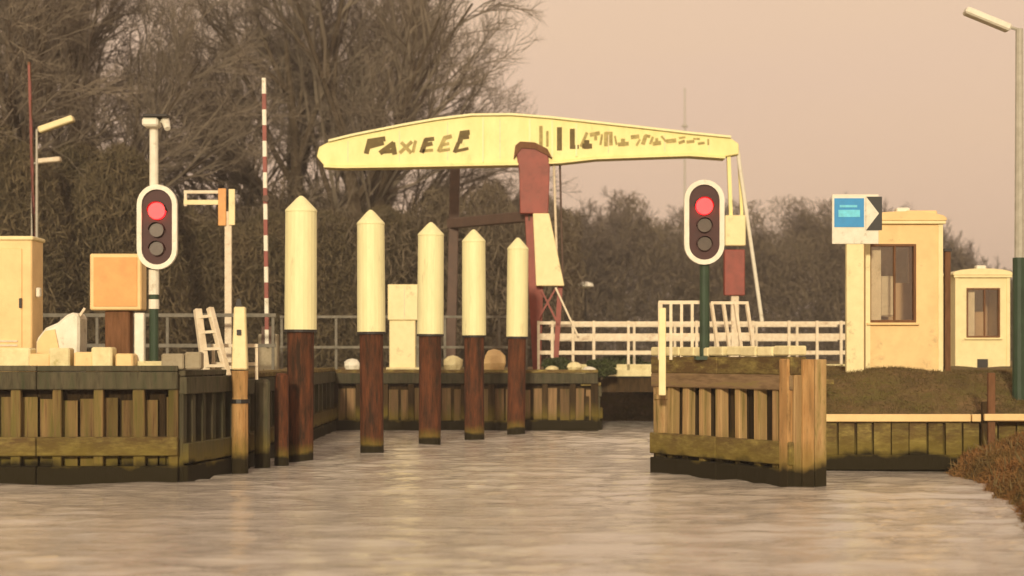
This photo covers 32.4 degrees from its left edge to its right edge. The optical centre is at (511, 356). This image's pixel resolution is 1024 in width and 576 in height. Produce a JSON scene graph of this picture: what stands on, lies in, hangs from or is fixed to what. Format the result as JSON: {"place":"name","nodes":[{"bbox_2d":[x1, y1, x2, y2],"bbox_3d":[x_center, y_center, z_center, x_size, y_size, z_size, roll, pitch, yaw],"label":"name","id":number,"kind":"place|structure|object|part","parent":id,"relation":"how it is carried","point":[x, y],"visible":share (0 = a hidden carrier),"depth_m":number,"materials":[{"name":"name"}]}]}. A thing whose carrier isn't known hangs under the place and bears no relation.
{"place":"outdoors","nodes":[
{"label":"outdoors","id":0,"kind":"place"},
{"bbox_2d":[0,421,1023,575],"bbox_3d":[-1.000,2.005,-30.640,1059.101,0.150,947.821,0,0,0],"label":"water","id":1,"kind":"structure","parent":0,"point":[605,501],"depth_m":21.58,"materials":[{"name":"beige liquid"}]},
{"bbox_2d":[230,299,249,473],"bbox_3d":[-4.683,1.500,30.300,0.319,5.000,0.319,0,0,0],"label":"fender pile","id":2,"kind":"object","parent":1,"relation":"in","point":[239,400],"visible":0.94,"depth_m":30.20,"materials":[{"name":"beige paint"}]},
{"bbox_2d":[254,379,269,467],"bbox_3d":[-4.481,2.200,31.600,0.284,3.600,0.284,0,0,0],"label":"dark pile","id":3,"kind":"object","parent":1,"relation":"in","point":[262,429],"visible":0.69,"depth_m":31.48,"materials":[{"name":"brown wood"}]},
{"bbox_2d":[274,373,288,465],"bbox_3d":[-4.242,2.150,32.400,0.264,3.700,0.264,0,0,0],"label":"dark pile","id":4,"kind":"object","parent":1,"relation":"in","point":[281,426],"visible":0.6,"depth_m":32.29,"materials":[{"name":"wood"}]},
{"bbox_2d":[284,196,316,461],"bbox_3d":[-4.039,0.716,33.582,0.626,7.569,0.626,0,0,-8],"label":"mooring post","id":5,"kind":"object","parent":1,"relation":"in","point":[300,320],"visible":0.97,"depth_m":33.34,"materials":[{"name":"paint"}]},
{"bbox_2d":[357,210,385,452],"bbox_3d":[-2.928,0.716,36.723,0.597,7.569,0.597,0,-1,5],"label":"mooring post","id":6,"kind":"object","parent":1,"relation":"in","point":[371,331],"visible":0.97,"depth_m":36.51,"materials":[{"name":"metal"}]},
{"bbox_2d":[417,222,443,444],"bbox_3d":[-1.872,0.716,40.164,0.614,7.569,0.614,0,0,-12],"label":"mooring post","id":7,"kind":"object","parent":1,"relation":"in","point":[430,307],"visible":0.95,"depth_m":39.93,"materials":[{"name":"metal"}]},
{"bbox_2d":[462,229,485,439],"bbox_3d":[-0.911,0.716,42.450,0.589,7.569,0.589,0,0,-3],"label":"mooring post","id":8,"kind":"object","parent":1,"relation":"in","point":[473,291],"visible":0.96,"depth_m":42.23,"materials":[{"name":"wood"}]},
{"bbox_2d":[506,238,528,434],"bbox_3d":[0.116,0.716,45.321,0.564,7.569,0.564,1,-1,9],"label":"mooring post","id":9,"kind":"object","parent":1,"relation":"in","point":[517,298],"visible":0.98,"depth_m":45.12,"materials":[{"name":"paint"}]},
{"bbox_2d":[650,346,825,486],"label":"timber pier","id":10,"kind":"structure","parent":1,"relation":"in","point":[718,416],"depth_m":28.43,"materials":[{"name":"wood"}]},
{"bbox_2d":[658,301,699,394],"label":"pier gate","id":11,"kind":"structure","parent":10,"relation":"attached to","point":[662,334],"depth_m":29.83,"materials":[{"name":"paint"}]},
{"bbox_2d":[684,180,724,359],"bbox_3d":[3.185,-1.442,29.235,0.664,2.983,0.410,0,0,0],"label":"ship signal","id":12,"kind":"object","parent":10,"relation":"on","point":[704,222],"visible":1,"depth_m":29.18,"materials":[{"name":"white paint"}]},
{"bbox_2d":[710,301,755,356],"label":"pier steps","id":13,"kind":"structure","parent":10,"relation":"on","point":[727,334],"depth_m":30.04,"materials":[{"name":"paint"}]},
{"bbox_2d":[0,0,1023,357],"label":"sky","id":14,"kind":"structure","parent":0,"point":[900,101],"materials":[{"name":"beige"}]},
{"bbox_2d":[88,357,1023,511],"bbox_3d":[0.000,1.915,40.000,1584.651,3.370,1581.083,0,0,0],"label":"ground","id":15,"kind":"structure","parent":0,"point":[911,388],"depth_m":32.21,"materials":[{"name":"soil"}]},
{"bbox_2d":[28,62,34,236],"bbox_3d":[-13.956,-4.050,51.950,0.521,9.200,0.600,0,0,0],"label":"barrier","id":16,"kind":"object","parent":15,"relation":"on","point":[31,147],"visible":0.48,"depth_m":51.65,"materials":[{"name":"metal"}]},
{"bbox_2d":[31,157,61,235],"bbox_3d":[-14.833,-2.955,56.000,0.963,6.810,0.280,0,0,0],"label":"street lamp","id":17,"kind":"object","parent":15,"relation":"on","point":[49,160],"visible":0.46,"depth_m":55.88,"materials":[{"name":"metal"}]},
{"bbox_2d":[35,115,74,236],"bbox_3d":[-12.732,-3.131,49.000,1.092,7.162,0.280,0,0,0],"label":"street lamp","id":18,"kind":"object","parent":15,"relation":"on","point":[56,124],"visible":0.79,"depth_m":48.96,"materials":[{"name":"white metal"}]},
{"bbox_2d":[0,0,141,154],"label":"bare tree","id":19,"kind":"object","parent":15,"relation":"on","point":[53,86],"visible":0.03,"depth_m":78.04,"materials":[{"name":"brown plant"}]},
{"bbox_2d":[0,0,182,164],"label":"bare tree","id":20,"kind":"object","parent":15,"relation":"on","point":[94,45],"visible":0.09,"depth_m":76.29,"materials":[{"name":"brown plant"}]},
{"bbox_2d":[0,366,183,484],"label":"timber guide wall","id":21,"kind":"structure","parent":15,"relation":"on","point":[69,428],"depth_m":27.96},
{"bbox_2d":[0,348,35,365],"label":"kerb block","id":22,"kind":"structure","parent":21,"relation":"on","point":[14,356],"depth_m":28.08,"materials":[{"name":"concrete"}]},
{"bbox_2d":[30,354,49,365],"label":"kerb block","id":23,"kind":"structure","parent":21,"relation":"on","point":[39,359],"depth_m":28.08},
{"bbox_2d":[49,348,73,365],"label":"kerb block","id":24,"kind":"structure","parent":21,"relation":"on","point":[61,356],"depth_m":28.08,"materials":[{"name":"concrete"}]},
{"bbox_2d":[74,352,91,365],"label":"kerb block","id":25,"kind":"structure","parent":21,"relation":"on","point":[82,358],"depth_m":28.08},
{"bbox_2d":[91,347,115,365],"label":"kerb block","id":26,"kind":"structure","parent":21,"relation":"on","point":[103,356],"depth_m":28.08,"materials":[{"name":"stone"}]},
{"bbox_2d":[116,354,136,365],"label":"kerb block","id":27,"kind":"structure","parent":21,"relation":"on","point":[126,359],"depth_m":28.08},
{"bbox_2d":[134,313,160,365],"bbox_3d":[-5.869,-0.250,28.500,0.470,0.920,0.300,0,0,0],"label":"white bollard","id":28,"kind":"object","parent":21,"relation":"on","point":[140,335],"visible":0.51,"depth_m":28.43,"materials":[{"name":"paint"}]},
{"bbox_2d":[0,0,203,194],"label":"bare tree","id":29,"kind":"object","parent":15,"relation":"on","point":[120,128],"visible":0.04,"depth_m":99.93,"materials":[{"name":"brown plant"}]},
{"bbox_2d":[0,0,280,347],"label":"bare tree","id":30,"kind":"object","parent":15,"relation":"on","point":[86,53],"visible":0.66,"depth_m":70.88,"materials":[{"name":"brown plant"}]},
{"bbox_2d":[0,0,311,244],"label":"bare tree","id":31,"kind":"object","parent":15,"relation":"on","point":[21,53],"visible":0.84,"depth_m":65.30,"materials":[{"name":"brown plant"}]},
{"bbox_2d":[43,313,275,371],"bbox_3d":[-9.950,-0.318,44.023,8.100,1.535,0.095,0,0,0],"label":"quay railing","id":32,"kind":"object","parent":15,"relation":"on","point":[167,345],"visible":0.35,"depth_m":43.98,"materials":[{"name":"grey metal"}]},
{"bbox_2d":[86,367,272,371],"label":"grass","id":33,"kind":"structure","parent":15,"relation":"on","point":[138,371],"depth_m":40.31,"materials":[{"name":"green plant"}]},
{"bbox_2d":[0,236,44,371],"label":"control cabinet","id":34,"kind":"object","parent":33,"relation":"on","point":[21,291],"visible":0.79,"depth_m":29.05,"materials":[{"name":"beige paint"}]},
{"bbox_3d":[-8.491,-0.769,29.040,0.815,2.038,0.030,0,0,0],"label":"door","id":35,"kind":"part","parent":34,"relation":"part of","materials":[{"name":"beige metal"}]},
{"bbox_2d":[37,308,86,371],"bbox_3d":[-7.387,-0.247,29.005,0.781,1.126,0.590,0,0,0],"label":"pale hatch cover","id":36,"kind":"object","parent":33,"relation":"on","point":[68,331],"visible":0.71,"depth_m":28.75,"materials":[{"name":"white paint"}]},
{"bbox_2d":[90,254,145,371],"bbox_3d":[-6.485,-0.644,28.992,0.844,2.087,0.435,0,0,0],"label":"orange sign box","id":37,"kind":"object","parent":33,"relation":"on","point":[118,289],"visible":0.82,"depth_m":28.79,"materials":[{"name":"orange metal"}]},
{"bbox_2d":[140,369,243,481],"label":"timber guide wall","id":38,"kind":"structure","parent":15,"relation":"on","point":[205,428],"depth_m":29.05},
{"bbox_2d":[137,114,177,371],"bbox_3d":[-5.759,-1.812,28.645,0.650,4.224,0.450,0,0,0],"label":"ship signal","id":39,"kind":"object","parent":38,"relation":"on","point":[157,227],"visible":0.93,"depth_m":28.58,"materials":[{"name":"white paint"}]},
{"bbox_2d":[161,354,185,368],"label":"kerb block","id":40,"kind":"structure","parent":38,"relation":"on","point":[178,360],"depth_m":28.08,"materials":[{"name":"concrete"}]},
{"bbox_2d":[185,352,203,368],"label":"kerb block","id":41,"kind":"structure","parent":38,"relation":"on","point":[194,360],"depth_m":28.08,"materials":[{"name":"concrete"}]},
{"bbox_2d":[193,307,230,375],"bbox_3d":[-5.211,-0.261,30.336,0.692,1.210,0.395,0,0,40],"label":"leaning ladder","id":42,"kind":"object","parent":38,"relation":"on","point":[199,316],"visible":0.89,"depth_m":30.34,"materials":[{"name":"paint"}]},
{"bbox_2d":[211,344,257,379],"bbox_3d":[-4.868,0.087,30.915,0.815,0.627,0.080,0,0,0],"label":"railing","id":43,"kind":"object","parent":38,"relation":"on","point":[255,363],"visible":0.47,"depth_m":30.88,"materials":[{"name":"paint"}]},
{"bbox_2d":[184,188,234,368],"bbox_3d":[-7.733,-1.832,45.025,1.307,4.936,0.190,0,0,0],"label":"sign gantry","id":44,"kind":"object","parent":15,"relation":"on","point":[226,219],"visible":0.96,"depth_m":45.00,"materials":[{"name":"metal"}]},
{"bbox_2d":[89,21,393,222],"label":"bare tree","id":45,"kind":"object","parent":15,"relation":"on","point":[237,179],"visible":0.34,"depth_m":80.39,"materials":[{"name":"brown plant"}]},
{"bbox_2d":[258,78,278,370],"bbox_3d":[-6.426,-3.406,46.403,0.500,7.812,0.645,0,0,0],"label":"barrier","id":46,"kind":"object","parent":15,"relation":"on","point":[264,355],"visible":0.86,"depth_m":46.13,"materials":[{"name":"metal"}]},
{"bbox_2d":[0,121,546,367],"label":"undergrowth","id":47,"kind":"object","parent":15,"relation":"on","point":[191,273],"visible":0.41,"depth_m":65.54,"materials":[{"name":"brown plant"}]},
{"bbox_2d":[110,0,446,214],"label":"bare tree","id":48,"kind":"object","parent":15,"relation":"on","point":[304,168],"visible":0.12,"depth_m":89.83,"materials":[{"name":"brown plant"}]},
{"bbox_2d":[248,368,336,468],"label":"timber quay","id":49,"kind":"structure","parent":15,"relation":"on","point":[325,413],"depth_m":43.07,"materials":[{"name":"brown wood"}]},
{"bbox_2d":[80,0,505,340],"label":"bare tree","id":50,"kind":"object","parent":15,"relation":"on","point":[297,152],"visible":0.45,"depth_m":77.86,"materials":[{"name":"brown plant"}]},
{"bbox_2d":[55,171,591,367],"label":"bank scrub","id":51,"kind":"object","parent":15,"relation":"on","point":[514,231],"visible":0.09,"depth_m":74.39,"materials":[{"name":"brown plant"}]},
{"bbox_2d":[204,0,547,219],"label":"bare tree","id":52,"kind":"object","parent":15,"relation":"on","point":[322,67],"visible":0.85,"depth_m":75.80,"materials":[{"name":"brown plant"}]},
{"bbox_2d":[240,0,537,220],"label":"bare tree","id":53,"kind":"object","parent":15,"relation":"on","point":[376,178],"visible":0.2,"depth_m":87.33,"materials":[{"name":"brown plant"}]},
{"bbox_2d":[311,0,581,230],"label":"bare tree","id":54,"kind":"object","parent":15,"relation":"on","point":[424,182],"visible":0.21,"depth_m":93.63,"materials":[{"name":"brown plant"}]},
{"bbox_2d":[334,369,598,430],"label":"timber quay","id":55,"kind":"structure","parent":15,"relation":"on","point":[554,399],"depth_m":47.95,"materials":[{"name":"brown wood"}]},
{"bbox_2d":[344,358,359,369],"bbox_3d":[-4.372,0.241,48.246,0.457,0.394,0.477,0,0,11],"label":"stone","id":56,"kind":"object","parent":55,"relation":"on","point":[352,364],"visible":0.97,"depth_m":48.06,"materials":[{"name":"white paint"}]},
{"bbox_2d":[386,284,418,368],"bbox_3d":[-2.958,-0.792,48.650,1.000,2.404,0.600,0,0,0],"label":"quay cabinet","id":57,"kind":"object","parent":55,"relation":"on","point":[402,308],"visible":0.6,"depth_m":48.45,"materials":[{"name":"beige paint"}]},
{"bbox_2d":[280,316,529,369],"bbox_3d":[-2.960,-0.370,48.623,6.892,1.540,0.095,0,0,0],"label":"quay railing","id":58,"kind":"object","parent":55,"relation":"on","point":[336,346],"visible":0.48,"depth_m":48.61,"materials":[{"name":"grey metal"}]},
{"bbox_2d":[444,355,462,369],"bbox_3d":[-1.611,0.219,48.245,0.534,0.525,0.481,0,0,0],"label":"stone","id":59,"kind":"object","parent":55,"relation":"on","point":[452,362],"visible":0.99,"depth_m":48.07,"materials":[{"name":"beige stone"}]},
{"bbox_2d":[484,349,505,369],"bbox_3d":[-0.480,0.175,48.256,0.626,0.788,0.521,0,0,0],"label":"stone","id":60,"kind":"object","parent":55,"relation":"on","point":[494,359],"visible":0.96,"depth_m":48.06,"materials":[{"name":"beige stone"}]},
{"bbox_2d":[545,366,557,369],"bbox_3d":[1.094,0.339,48.259,0.356,0.197,0.454,0,0,20],"label":"stone","id":61,"kind":"object","parent":55,"relation":"on","point":[551,368],"visible":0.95,"depth_m":48.08,"materials":[{"name":"beige stone"}]},
{"bbox_2d":[540,357,571,369],"bbox_3d":[1.250,0.238,48.739,0.930,0.545,0.636,0,0,0],"label":"shrub","id":62,"kind":"object","parent":55,"relation":"on","point":[560,363],"visible":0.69,"depth_m":48.57,"materials":[{"name":"green plant"}]},
{"bbox_2d":[567,362,581,369],"bbox_3d":[1.712,0.284,48.252,0.426,0.306,0.522,0,0,0],"label":"stone","id":63,"kind":"object","parent":55,"relation":"on","point":[574,366],"visible":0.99,"depth_m":48.07,"materials":[{"name":"beige stone"}]},
{"bbox_2d":[582,366,595,369],"bbox_3d":[2.108,0.361,48.251,0.425,0.197,0.527,0,0,0],"label":"stone","id":64,"kind":"object","parent":55,"relation":"on","point":[588,368],"visible":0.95,"depth_m":48.09,"materials":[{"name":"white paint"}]},
{"bbox_2d":[586,357,616,379],"bbox_3d":[2.491,0.321,48.888,0.905,0.646,0.637,0,0,0],"label":"shrub","id":65,"kind":"object","parent":55,"relation":"on","point":[604,367],"visible":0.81,"depth_m":48.75,"materials":[{"name":"green plant"}]},
{"bbox_2d":[489,174,584,271],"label":"bare tree","id":66,"kind":"object","parent":15,"relation":"on","point":[519,201],"visible":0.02,"depth_m":121.28,"materials":[{"name":"brown plant"}]},
{"bbox_2d":[496,195,612,305],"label":"bare tree","id":67,"kind":"object","parent":15,"relation":"on","point":[594,253],"visible":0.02,"depth_m":118.87,"materials":[{"name":"brown plant"}]},
{"bbox_2d":[317,113,844,391],"bbox_3d":[2.127,-2.939,51.980,15.291,7.878,4.800,0,0,0],"label":"drawbridge","id":68,"kind":"object","parent":15,"relation":"on","point":[532,148],"visible":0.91,"depth_m":49.74,"materials":[{"name":"paint"}]},
{"bbox_2d":[537,321,844,369],"bbox_3d":[5.083,-0.320,49.862,8.742,1.400,0.145,0,0,0],"label":"bridge railing","id":69,"kind":"object","parent":68,"relation":"on","point":[788,336],"visible":0.58,"depth_m":49.88,"materials":[{"name":"paint"}]},
{"bbox_2d":[549,324,837,363],"bbox_3d":[5.568,-0.320,54.062,8.864,1.400,0.145,0,0,0],"label":"bridge railing","id":70,"kind":"object","parent":68,"relation":"on","point":[756,326],"visible":0.17,"depth_m":54.06,"materials":[{"name":"paint"}]},
{"bbox_2d":[578,282,593,363],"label":"garden lamp","id":71,"kind":"object","parent":15,"relation":"on","point":[588,285],"visible":0.69,"depth_m":74.90,"materials":[{"name":"metal"}]},
{"bbox_2d":[168,178,1012,363],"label":"woodland scrub","id":72,"kind":"object","parent":15,"relation":"on","point":[646,313],"visible":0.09,"depth_m":120.45,"materials":[{"name":"brown plant"}]},
{"bbox_2d":[580,382,602,429],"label":"timber quay","id":73,"kind":"structure","parent":15,"relation":"on","point":[600,407],"depth_m":48.01,"materials":[{"name":"brown wood"}]},
{"bbox_2d":[569,198,626,359],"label":"bare tree","id":74,"kind":"object","parent":15,"relation":"on","point":[587,212],"visible":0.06,"depth_m":129.35,"materials":[{"name":"brown plant"}]},
{"bbox_2d":[549,201,650,329],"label":"bare tree","id":75,"kind":"object","parent":15,"relation":"on","point":[599,256],"visible":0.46,"depth_m":118.10,"materials":[{"name":"brown plant"}]},
{"bbox_2d":[583,363,653,420],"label":"grass","id":76,"kind":"structure","parent":15,"relation":"on","point":[630,411],"depth_m":55.34,"materials":[{"name":"green plant"}]},
{"bbox_2d":[578,204,663,356],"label":"bare tree","id":77,"kind":"object","parent":15,"relation":"on","point":[624,318],"visible":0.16,"depth_m":124.94,"materials":[{"name":"brown plant"}]},
{"bbox_2d":[603,355,650,363],"bbox_3d":[3.511,0.278,56.579,2.054,0.738,1.339,0,0,0],"label":"shrub","id":78,"kind":"object","parent":15,"relation":"on","point":[619,359],"visible":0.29,"depth_m":56.31,"materials":[{"name":"green plant"}]},
{"bbox_2d":[578,185,688,349],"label":"bare tree","id":79,"kind":"object","parent":15,"relation":"on","point":[615,224],"visible":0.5,"depth_m":121.62,"materials":[{"name":"brown plant"}]},
{"bbox_2d":[682,88,687,343],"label":"distant mast","id":80,"kind":"object","parent":15,"relation":"on","point":[684,125],"visible":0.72,"depth_m":179.94,"materials":[{"name":"grey metal"}]},
{"bbox_2d":[640,207,745,356],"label":"bare tree","id":81,"kind":"object","parent":15,"relation":"on","point":[670,222],"visible":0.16,"depth_m":126.96,"materials":[{"name":"brown plant"}]},
{"bbox_2d":[648,201,782,356],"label":"bare tree","id":82,"kind":"object","parent":15,"relation":"on","point":[716,274],"visible":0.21,"depth_m":121.42,"materials":[{"name":"brown plant"}]},
{"bbox_2d":[665,205,767,319],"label":"bare tree","id":83,"kind":"object","parent":15,"relation":"on","point":[681,212],"depth_m":141.72,"materials":[{"name":"brown plant"}]},
{"bbox_2d":[710,201,798,356],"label":"bare tree","id":84,"kind":"object","parent":15,"relation":"on","point":[756,263],"visible":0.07,"depth_m":128.53,"materials":[{"name":"brown plant"}]},
{"bbox_2d":[748,201,843,356],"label":"bare tree","id":85,"kind":"object","parent":15,"relation":"on","point":[799,226],"visible":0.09,"depth_m":132.13,"materials":[{"name":"brown plant"}]},
{"bbox_2d":[782,197,840,357],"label":"bare tree","id":86,"kind":"object","parent":15,"relation":"on","point":[796,207],"visible":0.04,"depth_m":138.78,"materials":[{"name":"brown plant"}]},
{"bbox_2d":[759,191,896,360],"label":"bare tree","id":87,"kind":"object","parent":15,"relation":"on","point":[821,239],"visible":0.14,"depth_m":131.35,"materials":[{"name":"brown plant"}]},
{"bbox_2d":[826,379,833,384],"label":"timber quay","id":88,"kind":"structure","parent":15,"relation":"on","point":[829,381],"depth_m":31.00,"materials":[{"name":"brown wood"}]},
{"bbox_2d":[832,194,881,372],"bbox_3d":[6.524,-1.261,33.339,0.938,3.623,0.182,0,0,0],"label":"blue sign","id":89,"kind":"object","parent":15,"relation":"on","point":[856,222],"visible":0.88,"depth_m":33.28,"materials":[{"name":"metal"}]},
{"bbox_2d":[834,197,914,292],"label":"bare tree","id":90,"kind":"object","parent":15,"relation":"on","point":[885,205],"visible":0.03,"depth_m":135.92,"materials":[{"name":"brown plant"}]},
{"bbox_2d":[864,208,946,371],"bbox_3d":[7.573,-1.219,34.875,1.624,3.377,2.050,0,0,0],"label":"bridge cabin","id":91,"kind":"object","parent":15,"relation":"on","point":[903,324],"visible":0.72,"depth_m":34.00,"materials":[{"name":"beige paint"}]},
{"bbox_2d":[870,244,915,321],"bbox_3d":[7.349,-1.422,34.030,0.912,1.515,0.090,0,0,0],"label":"window frame","id":92,"kind":"structure","parent":91,"relation":"in","point":[894,246],"depth_m":33.98,"materials":[{"name":"brown wood"}]},
{"bbox_2d":[844,237,972,298],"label":"bare tree","id":93,"kind":"object","parent":15,"relation":"on","point":[964,248],"visible":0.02,"depth_m":130.22,"materials":[{"name":"brown plant"}]},
{"bbox_2d":[826,402,1023,471],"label":"bank wall","id":94,"kind":"structure","parent":15,"relation":"on","point":[899,442],"depth_m":30.60,"materials":[{"name":"brown wood"}]},
{"bbox_2d":[826,365,1023,422],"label":"bank grass","id":95,"kind":"structure","parent":15,"relation":"on","point":[838,369],"depth_m":32.27,"materials":[{"name":"plant"}]},
{"bbox_2d":[889,219,982,308],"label":"bare tree","id":96,"kind":"object","parent":15,"relation":"on","point":[906,251],"visible":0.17,"depth_m":121.51,"materials":[{"name":"brown plant"}]},
{"bbox_2d":[883,230,1002,298],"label":"bare tree","id":97,"kind":"object","parent":15,"relation":"on","point":[957,249],"visible":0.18,"depth_m":120.69,"materials":[{"name":"brown plant"}]},
{"bbox_2d":[943,249,951,370],"bbox_3d":[8.704,-0.877,35.200,0.150,2.555,0.150,0,0,0],"label":"downpipe post","id":98,"kind":"object","parent":15,"relation":"on","point":[947,309],"visible":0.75,"depth_m":35.15,"materials":[{"name":"metal"}]},
{"bbox_2d":[943,265,1012,367],"bbox_3d":[12.562,-0.995,47.825,1.593,2.929,1.950,0,0,0],"label":"bridge cabin","id":99,"kind":"object","parent":15,"relation":"on","point":[980,339],"visible":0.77,"depth_m":47.00,"materials":[{"name":"beige paint"}]},
{"bbox_2d":[966,288,999,337],"bbox_3d":[12.583,-1.175,47.030,0.897,1.325,0.090,0,0,0],"label":"window frame","id":100,"kind":"structure","parent":99,"relation":"in","point":[967,289],"depth_m":46.98,"materials":[{"name":"brown wood"}]},
{"bbox_2d":[955,246,1011,312],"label":"bare tree","id":101,"kind":"object","parent":15,"relation":"on","point":[973,266],"visible":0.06,"depth_m":125.01,"materials":[{"name":"brown plant"}]},
{"bbox_2d":[945,431,1023,528],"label":"reed bank","id":102,"kind":"structure","parent":15,"relation":"on","point":[998,464],"depth_m":28.23,"materials":[{"name":"brown plant"}]},
{"bbox_2d":[950,430,1023,507],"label":"dead stalks","id":103,"kind":"object","parent":15,"relation":"on","point":[994,483],"visible":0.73,"depth_m":28.23,"materials":[{"name":"brown plant"}]},
{"bbox_2d":[963,7,1023,400],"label":"street lamp","id":104,"kind":"object","parent":15,"relation":"on","point":[1018,277],"visible":1,"depth_m":31.93,"materials":[{"name":"white metal"}]},
{"bbox_2d":[984,373,1023,445],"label":"bank rail","id":105,"kind":"object","parent":15,"relation":"on","point":[991,417],"visible":0.7,"depth_m":30.25,"materials":[{"name":"beige wood"}]}
]}

